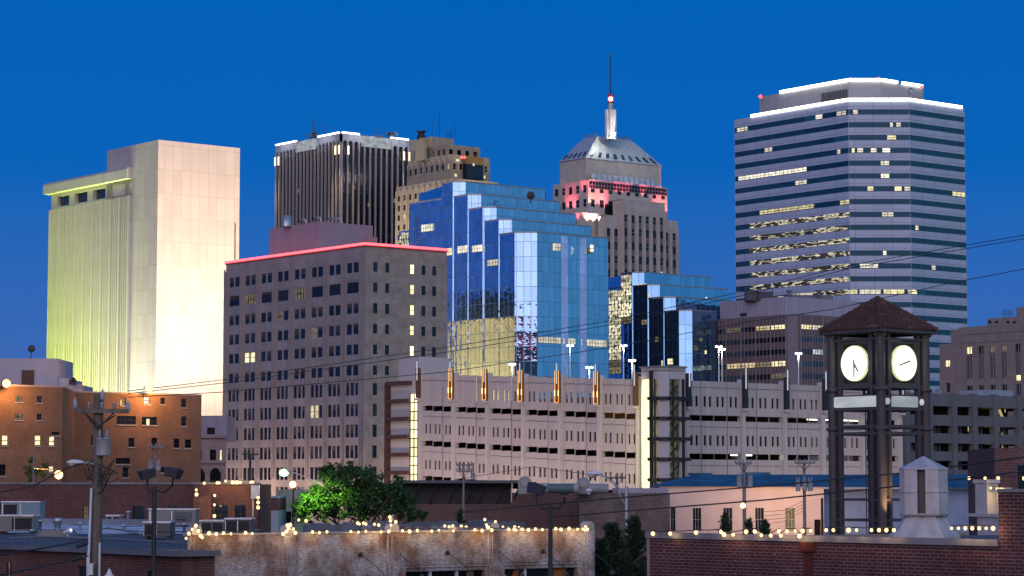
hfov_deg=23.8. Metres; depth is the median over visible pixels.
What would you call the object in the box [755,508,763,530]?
window
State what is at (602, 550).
conifer
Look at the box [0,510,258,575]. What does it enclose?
flat roofed shop
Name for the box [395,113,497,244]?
stepped tan tower
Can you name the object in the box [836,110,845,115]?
lit window
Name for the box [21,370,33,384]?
penthouse door
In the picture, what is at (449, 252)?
lit window
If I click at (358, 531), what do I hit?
light string
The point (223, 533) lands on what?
light string
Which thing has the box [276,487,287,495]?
window
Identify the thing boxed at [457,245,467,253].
lit window
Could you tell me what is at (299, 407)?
window
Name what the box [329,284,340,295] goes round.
window
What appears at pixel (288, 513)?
doorway
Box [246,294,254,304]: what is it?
window
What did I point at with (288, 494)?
rendered annex
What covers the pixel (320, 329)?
window
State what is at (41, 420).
brick block
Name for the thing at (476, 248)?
lit window
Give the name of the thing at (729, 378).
window
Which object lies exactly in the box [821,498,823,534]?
utility pole
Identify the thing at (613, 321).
lit window
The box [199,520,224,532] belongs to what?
air conditioner
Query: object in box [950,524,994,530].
light string
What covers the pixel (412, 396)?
stair window
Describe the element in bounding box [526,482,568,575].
parking lamp
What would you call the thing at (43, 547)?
power line
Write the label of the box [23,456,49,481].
street tree
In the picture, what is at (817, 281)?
window
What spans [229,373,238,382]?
window
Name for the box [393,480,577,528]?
long brick warehouse
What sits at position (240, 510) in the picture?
wing window
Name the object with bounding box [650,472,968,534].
building
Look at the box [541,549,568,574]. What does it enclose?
wall lamp
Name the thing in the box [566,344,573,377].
lamp post
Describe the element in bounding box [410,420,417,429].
stair window
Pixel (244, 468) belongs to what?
window
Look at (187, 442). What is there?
window
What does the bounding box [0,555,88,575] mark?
power line
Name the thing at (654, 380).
stair window
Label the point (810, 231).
window
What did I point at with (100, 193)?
window
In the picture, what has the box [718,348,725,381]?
lamp post
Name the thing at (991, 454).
building
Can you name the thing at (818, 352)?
window
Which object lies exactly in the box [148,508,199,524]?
air conditioner
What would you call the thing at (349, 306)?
window
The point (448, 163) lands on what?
window
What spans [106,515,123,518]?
air conditioner
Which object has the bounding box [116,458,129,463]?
window
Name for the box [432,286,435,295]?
side window
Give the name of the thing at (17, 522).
air conditioner
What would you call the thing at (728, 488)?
power line
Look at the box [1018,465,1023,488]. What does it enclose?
window
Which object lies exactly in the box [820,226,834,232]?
window
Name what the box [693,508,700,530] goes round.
window
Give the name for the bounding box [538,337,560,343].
lit window
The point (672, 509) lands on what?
window
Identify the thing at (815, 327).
window
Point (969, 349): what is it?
window
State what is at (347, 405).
window
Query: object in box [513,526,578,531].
light string
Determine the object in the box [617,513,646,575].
conifer
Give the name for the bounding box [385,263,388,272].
side window
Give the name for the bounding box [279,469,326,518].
street lamp
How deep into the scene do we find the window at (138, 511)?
134.60 m
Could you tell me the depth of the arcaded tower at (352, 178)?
988.83 m
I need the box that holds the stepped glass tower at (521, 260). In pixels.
[399,181,607,400]
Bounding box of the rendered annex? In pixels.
[278,490,308,531]
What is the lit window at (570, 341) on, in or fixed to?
in the stepped glass tower at (521, 260)
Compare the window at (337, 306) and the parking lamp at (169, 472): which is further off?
the window at (337, 306)
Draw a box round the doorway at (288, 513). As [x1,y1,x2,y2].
[286,511,290,523]
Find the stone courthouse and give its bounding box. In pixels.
[939,307,1023,447]
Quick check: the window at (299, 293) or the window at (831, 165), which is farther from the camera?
the window at (831, 165)
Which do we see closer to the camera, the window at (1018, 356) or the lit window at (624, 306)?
the window at (1018, 356)
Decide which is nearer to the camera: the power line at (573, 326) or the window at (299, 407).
the power line at (573, 326)
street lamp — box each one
[31,468,62,481]
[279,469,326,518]
[586,471,627,541]
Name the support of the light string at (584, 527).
attached to the whitewashed building at (335, 550)
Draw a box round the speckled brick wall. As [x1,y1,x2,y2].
[578,488,669,572]
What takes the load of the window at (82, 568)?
in the flat roofed shop
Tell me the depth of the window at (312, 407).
467.40 m
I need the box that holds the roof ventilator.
[37,517,77,535]
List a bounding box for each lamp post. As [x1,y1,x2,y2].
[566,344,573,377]
[620,344,626,378]
[628,359,635,378]
[715,345,721,381]
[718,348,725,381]
[795,352,801,384]
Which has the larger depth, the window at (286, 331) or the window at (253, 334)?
the window at (253, 334)
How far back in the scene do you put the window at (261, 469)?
480.24 m
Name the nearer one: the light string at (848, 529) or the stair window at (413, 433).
the light string at (848, 529)
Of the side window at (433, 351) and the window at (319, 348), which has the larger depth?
the window at (319, 348)
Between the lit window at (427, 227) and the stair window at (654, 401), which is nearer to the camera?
the stair window at (654, 401)
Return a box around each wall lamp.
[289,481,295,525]
[358,552,383,574]
[400,553,423,575]
[445,551,472,575]
[500,551,524,575]
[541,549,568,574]
[593,552,614,573]
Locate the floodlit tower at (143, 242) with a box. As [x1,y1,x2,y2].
[43,140,239,415]
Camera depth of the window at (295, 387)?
472.39 m
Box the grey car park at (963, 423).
[852,389,1023,488]
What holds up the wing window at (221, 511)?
in the brick shop row
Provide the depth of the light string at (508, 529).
78.41 m
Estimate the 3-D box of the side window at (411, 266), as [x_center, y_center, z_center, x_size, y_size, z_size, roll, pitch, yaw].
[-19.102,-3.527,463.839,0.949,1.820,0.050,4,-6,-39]
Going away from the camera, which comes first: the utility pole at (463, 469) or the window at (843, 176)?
the utility pole at (463, 469)
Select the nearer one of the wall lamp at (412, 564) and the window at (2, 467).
the wall lamp at (412, 564)
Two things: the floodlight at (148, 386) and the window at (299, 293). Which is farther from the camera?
the window at (299, 293)
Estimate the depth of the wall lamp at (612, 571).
81.09 m
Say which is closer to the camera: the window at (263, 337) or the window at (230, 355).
the window at (263, 337)
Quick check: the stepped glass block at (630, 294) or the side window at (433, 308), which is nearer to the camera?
the side window at (433, 308)
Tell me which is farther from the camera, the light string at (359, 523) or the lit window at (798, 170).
the lit window at (798, 170)
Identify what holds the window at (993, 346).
in the stone courthouse
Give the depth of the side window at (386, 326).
459.25 m
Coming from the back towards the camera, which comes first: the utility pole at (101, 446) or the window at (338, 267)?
the window at (338, 267)
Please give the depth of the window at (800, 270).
739.82 m
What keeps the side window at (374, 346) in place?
in the neon edged block at (312, 294)
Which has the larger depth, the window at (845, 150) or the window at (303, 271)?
the window at (845, 150)
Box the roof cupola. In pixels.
[889,456,960,544]
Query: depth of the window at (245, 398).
486.13 m
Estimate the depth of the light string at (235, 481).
128.04 m
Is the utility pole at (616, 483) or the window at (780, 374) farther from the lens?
the window at (780, 374)
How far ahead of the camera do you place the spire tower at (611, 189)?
950.49 m
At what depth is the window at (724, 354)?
659.70 m
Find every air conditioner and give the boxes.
[0,514,40,533]
[1,501,45,517]
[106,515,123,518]
[142,521,175,539]
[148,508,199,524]
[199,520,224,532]
[224,517,255,532]
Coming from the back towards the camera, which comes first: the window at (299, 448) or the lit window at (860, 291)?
the lit window at (860, 291)
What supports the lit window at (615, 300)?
in the stepped glass block at (630, 294)
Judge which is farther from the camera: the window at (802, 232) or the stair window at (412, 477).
the window at (802, 232)
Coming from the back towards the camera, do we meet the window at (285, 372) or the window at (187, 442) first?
the window at (285, 372)
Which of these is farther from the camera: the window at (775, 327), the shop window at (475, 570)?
the window at (775, 327)
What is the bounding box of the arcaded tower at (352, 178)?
[274,118,409,244]
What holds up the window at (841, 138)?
in the banded tower at (834, 175)
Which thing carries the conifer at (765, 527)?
on the ground
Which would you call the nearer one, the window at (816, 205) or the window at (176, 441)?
the window at (176, 441)
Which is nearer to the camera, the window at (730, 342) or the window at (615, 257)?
the window at (730, 342)
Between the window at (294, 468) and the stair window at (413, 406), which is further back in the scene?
the window at (294, 468)
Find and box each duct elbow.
[518,476,530,493]
[577,477,589,493]
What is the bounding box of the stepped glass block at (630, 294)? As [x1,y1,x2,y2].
[608,272,731,381]
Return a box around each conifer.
[455,508,466,522]
[595,521,637,575]
[595,536,616,575]
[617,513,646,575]
[717,510,731,533]
[743,516,754,533]
[759,518,772,534]
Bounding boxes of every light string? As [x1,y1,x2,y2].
[185,522,203,539]
[203,479,253,484]
[207,530,253,535]
[213,493,215,519]
[256,495,259,508]
[281,522,296,535]
[311,529,327,533]
[350,529,381,533]
[356,520,366,524]
[387,514,396,532]
[401,528,453,533]
[474,527,509,531]
[483,517,496,531]
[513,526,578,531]
[582,524,588,530]
[651,528,762,536]
[769,527,811,537]
[825,526,895,532]
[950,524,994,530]
[968,475,1023,479]
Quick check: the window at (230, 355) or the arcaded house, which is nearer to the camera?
the arcaded house
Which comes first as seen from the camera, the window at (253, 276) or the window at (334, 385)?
the window at (334, 385)
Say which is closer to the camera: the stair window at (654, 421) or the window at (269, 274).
the stair window at (654, 421)
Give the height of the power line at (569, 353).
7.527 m
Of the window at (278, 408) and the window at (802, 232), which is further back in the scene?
the window at (802, 232)
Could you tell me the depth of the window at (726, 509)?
187.42 m
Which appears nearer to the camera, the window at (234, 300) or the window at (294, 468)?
the window at (294, 468)
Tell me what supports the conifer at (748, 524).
on the ground
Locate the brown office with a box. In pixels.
[717,287,865,460]
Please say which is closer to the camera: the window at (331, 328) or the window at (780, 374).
the window at (331, 328)
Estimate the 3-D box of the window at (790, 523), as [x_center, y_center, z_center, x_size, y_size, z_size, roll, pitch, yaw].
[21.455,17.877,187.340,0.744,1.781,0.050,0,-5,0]
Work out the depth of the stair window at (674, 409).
243.55 m
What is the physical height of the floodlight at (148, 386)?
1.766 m
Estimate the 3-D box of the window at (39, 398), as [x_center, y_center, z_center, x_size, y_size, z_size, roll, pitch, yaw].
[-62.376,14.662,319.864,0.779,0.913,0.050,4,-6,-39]
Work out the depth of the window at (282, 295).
478.36 m
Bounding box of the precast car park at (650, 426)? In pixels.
[384,357,905,520]
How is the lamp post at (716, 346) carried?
on the precast car park at (650, 426)
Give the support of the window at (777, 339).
in the brown office
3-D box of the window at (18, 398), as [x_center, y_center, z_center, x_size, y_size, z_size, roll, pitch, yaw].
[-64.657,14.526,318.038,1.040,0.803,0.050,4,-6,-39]
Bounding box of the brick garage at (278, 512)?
[271,496,285,531]
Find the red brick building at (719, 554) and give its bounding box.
[645,489,1023,575]
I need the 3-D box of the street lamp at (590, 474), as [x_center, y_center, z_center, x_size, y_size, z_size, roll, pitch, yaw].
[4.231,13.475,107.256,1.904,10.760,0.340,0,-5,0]
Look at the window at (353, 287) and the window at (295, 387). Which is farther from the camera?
the window at (295, 387)
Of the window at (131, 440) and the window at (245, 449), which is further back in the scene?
the window at (245, 449)
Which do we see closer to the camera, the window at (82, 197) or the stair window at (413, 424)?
the stair window at (413, 424)
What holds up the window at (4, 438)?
in the brick block at (41, 420)
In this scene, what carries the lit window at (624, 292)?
in the stepped glass block at (630, 294)
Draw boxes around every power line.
[0,460,93,492]
[0,539,88,555]
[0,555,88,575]
[102,528,183,532]
[128,235,1023,390]
[128,238,1023,393]
[128,269,1023,397]
[453,456,1023,513]
[455,466,602,479]
[552,471,1023,516]
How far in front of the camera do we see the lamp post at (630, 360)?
265.08 m
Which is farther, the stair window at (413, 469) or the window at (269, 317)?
the window at (269, 317)
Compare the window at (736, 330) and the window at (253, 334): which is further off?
the window at (736, 330)
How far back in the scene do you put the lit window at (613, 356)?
674.44 m
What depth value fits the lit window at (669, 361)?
657.29 m
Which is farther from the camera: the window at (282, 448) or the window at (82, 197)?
the window at (82, 197)
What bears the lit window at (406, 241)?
in the stepped glass tower at (521, 260)
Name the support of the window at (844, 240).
in the banded tower at (834, 175)
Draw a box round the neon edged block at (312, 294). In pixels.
[222,215,448,524]
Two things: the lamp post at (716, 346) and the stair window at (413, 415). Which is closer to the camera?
the stair window at (413, 415)
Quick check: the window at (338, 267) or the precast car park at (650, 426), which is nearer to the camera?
the precast car park at (650, 426)
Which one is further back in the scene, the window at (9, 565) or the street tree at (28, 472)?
the street tree at (28, 472)
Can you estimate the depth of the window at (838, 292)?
724.80 m
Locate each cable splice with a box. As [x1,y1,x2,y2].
[71,555,83,561]
[76,541,88,547]
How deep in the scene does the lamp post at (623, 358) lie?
280.17 m
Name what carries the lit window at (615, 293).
in the stepped glass block at (630, 294)
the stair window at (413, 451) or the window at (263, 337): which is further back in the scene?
the window at (263, 337)
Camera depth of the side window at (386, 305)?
459.59 m
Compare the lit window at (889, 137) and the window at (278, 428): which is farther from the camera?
the lit window at (889, 137)
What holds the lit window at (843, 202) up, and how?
in the banded tower at (834, 175)
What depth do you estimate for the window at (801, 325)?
642.77 m
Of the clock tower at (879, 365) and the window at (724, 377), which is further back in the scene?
the window at (724, 377)
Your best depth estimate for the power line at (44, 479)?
69.46 m
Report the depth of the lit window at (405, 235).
661.07 m
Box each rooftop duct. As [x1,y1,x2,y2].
[540,483,577,493]
[589,484,608,493]
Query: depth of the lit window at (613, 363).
674.27 m
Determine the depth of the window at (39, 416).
319.79 m
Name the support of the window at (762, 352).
in the brown office
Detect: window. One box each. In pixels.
[0,465,4,475]
[2,436,7,444]
[7,563,11,575]
[15,414,21,419]
[16,396,21,401]
[35,436,40,445]
[37,396,41,402]
[37,414,41,419]
[49,437,53,445]
[61,196,68,205]
[78,192,86,202]
[80,566,85,575]
[84,507,87,518]
[97,189,105,199]
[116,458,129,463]
[117,416,134,424]
[120,397,124,404]
[123,467,127,476]
[128,438,133,446]
[133,506,143,518]
[142,417,156,424]
[144,397,149,403]
[151,438,156,445]
[174,439,178,447]
[181,399,185,406]
[181,417,185,425]
[185,439,190,447]
[210,450,215,459]
[215,505,227,519]
[228,409,237,420]
[228,448,237,459]
[228,468,237,479]
[229,335,238,344]
[229,354,238,363]
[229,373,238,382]
[229,389,238,401]
[230,277,239,286]
[230,296,238,306]
[230,316,238,324]
[235,505,245,516]
[244,388,254,400]
[244,408,253,420]
[244,428,253,439]
[244,448,253,459]
[244,468,253,479]
[245,314,254,323]
[245,333,254,343]
[245,352,254,362]
[245,372,254,381]
[246,275,255,285]
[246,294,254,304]
[260,408,270,419]
[260,427,270,439]
[260,447,270,459]
[260,468,270,479]
[261,332,270,341]
[261,351,270,360]
[261,371,270,380]
[261,388,270,399]
[262,273,271,283]
[262,292,271,302]
[262,312,271,321]
[276,447,286,458]
[276,467,287,479]
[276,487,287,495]
[277,387,287,398]
[277,407,287,418]
[277,427,286,438]
[278,271,288,281]
[278,290,287,300]
[278,311,287,320]
[278,330,287,340]
[278,350,287,359]
[278,370,287,379]
[293,447,303,458]
[293,467,304,479]
[294,369,304,378]
[294,386,304,397]
[294,406,304,418]
[294,426,304,438]
[295,269,305,279]
[295,288,304,299]
[295,309,304,318]
[295,329,304,338]
[295,348,304,358]
[310,446,321,458]
[310,467,321,479]
[311,368,321,377]
[311,385,321,397]
[311,405,321,417]
[311,426,321,437]
[312,267,322,277]
[312,286,322,297]
[312,307,322,316]
[312,327,322,337]
[312,347,321,357]
[328,383,339,396]
[328,404,339,416]
[328,425,339,437]
[328,446,339,458]
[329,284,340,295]
[329,326,339,335]
[329,346,339,355]
[329,367,339,376]
[330,264,340,274]
[330,305,339,315]
[346,382,357,395]
[346,404,357,416]
[346,424,357,437]
[346,445,357,457]
[347,262,358,272]
[347,282,358,293]
[347,303,357,313]
[347,324,357,334]
[347,344,357,354]
[347,365,357,375]
[372,445,376,457]
[373,262,376,271]
[373,283,376,291]
[373,303,376,312]
[373,324,376,333]
[373,344,376,353]
[373,366,376,374]
[373,383,376,394]
[373,404,376,415]
[373,425,376,436]
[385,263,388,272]
[385,283,388,292]
[385,304,388,313]
[385,325,388,333]
[385,345,388,354]
[385,366,388,374]
[398,163,448,239]
[399,232,408,239]
[399,239,408,245]
[406,566,484,575]
[409,474,417,479]
[410,265,413,273]
[410,285,413,294]
[410,305,413,314]
[410,326,413,334]
[410,346,413,355]
[410,394,417,402]
[410,403,417,411]
[410,412,417,420]
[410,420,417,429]
[410,429,417,438]
[410,438,417,447]
[410,447,417,456]
[410,456,417,465]
[410,465,417,474]
[421,223,432,231]
[421,306,424,315]
[421,326,424,335]
[421,347,424,354]
[432,266,435,275]
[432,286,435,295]
[432,307,435,316]
[432,327,435,336]
[432,347,435,356]
[446,248,451,255]
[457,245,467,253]
[472,245,481,252]
[487,259,497,266]
[505,564,576,575]
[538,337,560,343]
[553,243,560,250]
[555,185,662,272]
[563,338,575,344]
[581,339,606,346]
[589,181,666,195]
[591,199,594,206]
[600,200,603,207]
[605,204,612,214]
[608,290,620,297]
[608,297,620,304]
[608,304,620,311]
[608,311,620,318]
[608,318,620,324]
[609,325,620,331]
[609,332,620,338]
[609,339,620,345]
[609,346,620,352]
[609,353,620,359]
[609,360,620,366]
[609,367,620,373]
[614,242,617,249]
[614,256,617,263]
[621,275,631,281]
[621,282,631,288]
[621,289,631,295]
[621,296,631,302]
[621,303,631,309]
[621,310,631,316]
[621,317,631,323]
[641,320,646,324]
[653,379,656,396]
[653,400,656,416]
[653,420,656,436]
[653,441,656,456]
[653,461,657,477]
[667,359,672,364]
[670,379,678,396]
[670,396,678,416]
[670,415,678,436]
[670,436,678,456]
[670,456,678,477]
[671,508,674,530]
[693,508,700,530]
[717,329,725,333]
[717,341,725,345]
[717,353,725,357]
[717,376,725,381]
[723,508,731,530]
[727,328,739,332]
[727,340,739,344]
[727,352,739,356]
[727,364,739,368]
[727,376,739,380]
[735,109,966,385]
[737,127,747,132]
[738,167,806,180]
[741,327,754,331]
[741,339,754,343]
[741,351,754,356]
[742,363,754,368]
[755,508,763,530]
[756,326,769,330]
[756,338,769,342]
[756,350,769,355]
[756,362,769,367]
[756,374,769,379]
[759,204,813,214]
[764,147,771,152]
[771,325,784,329]
[771,337,784,341]
[771,349,784,354]
[771,361,784,366]
[771,373,784,378]
[785,508,794,530]
[791,217,805,223]
[791,230,805,236]
[791,242,805,248]
[792,255,805,261]
[792,268,805,273]
[792,280,805,286]
[795,180,806,185]
[801,325,811,329]
[802,337,811,341]
[802,349,811,353]
[802,361,811,366]
[802,373,811,378]
[805,114,818,121]
[805,127,818,133]
[805,140,818,146]
[805,152,818,158]
[805,177,819,184]
[805,190,819,196]
[805,203,819,209]
[806,216,819,221]
[806,228,819,234]
[806,241,819,247]
[806,254,819,259]
[806,266,820,272]
[806,279,820,284]
[807,165,819,171]
[813,325,822,329]
[813,337,822,341]
[813,349,822,354]
[813,361,822,366]
[813,374,822,378]
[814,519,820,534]
[815,114,821,119]
[819,112,833,118]
[819,125,833,131]
[819,137,833,144]
[819,150,833,156]
[819,163,833,169]
[820,176,833,181]
[820,188,833,194]
[820,201,834,207]
[820,214,834,220]
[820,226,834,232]
[820,239,834,245]
[820,252,834,258]
[821,265,834,270]
[821,278,834,283]
[821,290,835,295]
[834,109,848,116]
[834,122,847,129]
[834,135,847,141]
[834,148,848,154]
[834,161,848,167]
[834,173,848,180]
[834,186,848,192]
[835,199,849,205]
[835,212,848,218]
[835,225,848,231]
[835,238,849,243]
[835,251,849,256]
[835,263,849,269]
[835,276,850,282]
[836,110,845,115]
[836,289,849,295]
[840,200,848,204]
[857,148,862,152]
[859,290,880,293]
[860,264,877,267]
[871,148,876,152]
[881,174,888,177]
[882,148,889,152]
[882,212,893,216]
[883,290,903,293]
[887,135,895,139]
[894,187,901,190]
[911,289,925,294]
[912,302,925,307]
[914,315,925,320]
[952,191,964,196]
[967,347,972,389]
[979,346,983,389]
[991,345,994,389]
[1002,345,1006,389]
[1016,344,1020,394]
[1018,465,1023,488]
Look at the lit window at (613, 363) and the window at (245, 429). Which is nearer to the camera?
the window at (245, 429)
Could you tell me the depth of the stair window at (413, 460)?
277.06 m
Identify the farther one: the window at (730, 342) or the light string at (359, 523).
the window at (730, 342)
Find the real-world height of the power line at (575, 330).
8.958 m
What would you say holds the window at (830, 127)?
in the banded tower at (834, 175)
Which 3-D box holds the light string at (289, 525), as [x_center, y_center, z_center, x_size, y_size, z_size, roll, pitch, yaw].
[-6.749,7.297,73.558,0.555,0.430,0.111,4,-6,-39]
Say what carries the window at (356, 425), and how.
in the neon edged block at (312, 294)
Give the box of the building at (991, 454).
[968,448,1023,534]
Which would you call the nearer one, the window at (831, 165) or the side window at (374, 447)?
the side window at (374, 447)
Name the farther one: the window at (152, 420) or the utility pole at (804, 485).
the window at (152, 420)
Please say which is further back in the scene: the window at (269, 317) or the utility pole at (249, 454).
the window at (269, 317)
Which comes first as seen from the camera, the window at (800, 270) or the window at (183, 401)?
the window at (183, 401)
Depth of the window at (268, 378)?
481.47 m
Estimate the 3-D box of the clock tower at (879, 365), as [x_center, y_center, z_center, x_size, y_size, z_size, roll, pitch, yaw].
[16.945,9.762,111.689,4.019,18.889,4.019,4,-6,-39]
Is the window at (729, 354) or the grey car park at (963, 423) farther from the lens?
the window at (729, 354)
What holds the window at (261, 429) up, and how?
in the neon edged block at (312, 294)
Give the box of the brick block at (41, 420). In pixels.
[0,345,201,481]
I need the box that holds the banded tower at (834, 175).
[734,77,967,393]
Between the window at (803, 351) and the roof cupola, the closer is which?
the roof cupola
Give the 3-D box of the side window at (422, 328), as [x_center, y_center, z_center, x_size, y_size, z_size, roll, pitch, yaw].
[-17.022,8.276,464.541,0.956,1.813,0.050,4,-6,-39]
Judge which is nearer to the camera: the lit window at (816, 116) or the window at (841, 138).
the window at (841, 138)
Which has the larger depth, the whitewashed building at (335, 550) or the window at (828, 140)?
the window at (828, 140)
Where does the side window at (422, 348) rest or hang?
in the neon edged block at (312, 294)
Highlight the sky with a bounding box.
[0,0,1023,357]
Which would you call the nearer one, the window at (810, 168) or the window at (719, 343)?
the window at (719, 343)
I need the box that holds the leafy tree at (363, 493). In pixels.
[290,458,427,524]
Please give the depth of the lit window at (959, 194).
738.37 m
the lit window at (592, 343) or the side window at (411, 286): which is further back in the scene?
the lit window at (592, 343)
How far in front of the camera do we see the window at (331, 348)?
463.87 m
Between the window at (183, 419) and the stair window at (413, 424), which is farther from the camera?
the window at (183, 419)
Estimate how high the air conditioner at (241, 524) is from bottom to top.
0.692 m
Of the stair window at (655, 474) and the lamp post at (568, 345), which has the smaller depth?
the stair window at (655, 474)
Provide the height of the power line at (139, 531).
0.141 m
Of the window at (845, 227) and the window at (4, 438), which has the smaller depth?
the window at (4, 438)
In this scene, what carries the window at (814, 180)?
in the banded tower at (834, 175)
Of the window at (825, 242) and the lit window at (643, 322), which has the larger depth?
the window at (825, 242)
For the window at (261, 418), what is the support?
in the neon edged block at (312, 294)
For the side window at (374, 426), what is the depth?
456.01 m
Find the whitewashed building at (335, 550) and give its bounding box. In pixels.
[182,520,594,575]
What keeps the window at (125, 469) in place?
in the brick block at (41, 420)
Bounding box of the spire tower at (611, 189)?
[553,52,679,277]
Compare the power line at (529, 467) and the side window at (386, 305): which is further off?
the side window at (386, 305)
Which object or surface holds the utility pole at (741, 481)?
on the ground
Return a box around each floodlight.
[0,379,9,389]
[63,528,72,538]
[143,385,151,397]
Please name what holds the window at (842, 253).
in the banded tower at (834, 175)
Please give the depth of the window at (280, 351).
477.49 m
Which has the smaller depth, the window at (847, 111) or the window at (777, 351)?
the window at (777, 351)
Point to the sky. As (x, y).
(522, 83)
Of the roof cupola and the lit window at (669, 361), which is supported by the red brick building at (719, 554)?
the roof cupola
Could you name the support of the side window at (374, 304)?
in the neon edged block at (312, 294)
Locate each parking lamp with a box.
[137,467,183,575]
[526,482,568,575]
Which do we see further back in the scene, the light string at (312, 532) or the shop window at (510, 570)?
the shop window at (510, 570)
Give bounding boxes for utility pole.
[32,453,34,481]
[66,389,129,575]
[147,444,163,481]
[242,451,258,481]
[456,461,474,519]
[605,474,625,551]
[735,459,752,533]
[794,459,814,534]
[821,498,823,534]
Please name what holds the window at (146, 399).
in the brick block at (41, 420)
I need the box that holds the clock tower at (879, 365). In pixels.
[818,296,937,534]
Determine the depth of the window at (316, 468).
466.60 m
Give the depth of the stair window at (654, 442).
243.19 m
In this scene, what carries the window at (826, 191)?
in the banded tower at (834, 175)
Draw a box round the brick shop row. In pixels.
[0,482,270,532]
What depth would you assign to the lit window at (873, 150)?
725.86 m
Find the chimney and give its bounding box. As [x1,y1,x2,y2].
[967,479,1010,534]
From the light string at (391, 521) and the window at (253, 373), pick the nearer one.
the light string at (391, 521)
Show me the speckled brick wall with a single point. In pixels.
(656, 520)
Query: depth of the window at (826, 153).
733.17 m
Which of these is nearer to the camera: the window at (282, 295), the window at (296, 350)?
the window at (296, 350)
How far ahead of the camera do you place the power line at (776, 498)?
64.72 m
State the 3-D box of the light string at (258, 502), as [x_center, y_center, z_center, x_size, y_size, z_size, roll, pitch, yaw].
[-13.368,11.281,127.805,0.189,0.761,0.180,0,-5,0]
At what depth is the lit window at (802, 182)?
740.72 m
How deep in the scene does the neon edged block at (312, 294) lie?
468.49 m
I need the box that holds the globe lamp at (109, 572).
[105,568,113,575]
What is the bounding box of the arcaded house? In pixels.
[201,416,234,481]
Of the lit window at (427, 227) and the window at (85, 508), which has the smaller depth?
the window at (85, 508)
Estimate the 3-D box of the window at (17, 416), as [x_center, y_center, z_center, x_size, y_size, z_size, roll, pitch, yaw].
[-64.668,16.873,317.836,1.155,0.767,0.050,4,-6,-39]
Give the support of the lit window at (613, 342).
in the stepped glass block at (630, 294)
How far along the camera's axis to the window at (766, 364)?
647.33 m
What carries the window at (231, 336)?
in the neon edged block at (312, 294)
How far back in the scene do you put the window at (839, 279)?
725.33 m

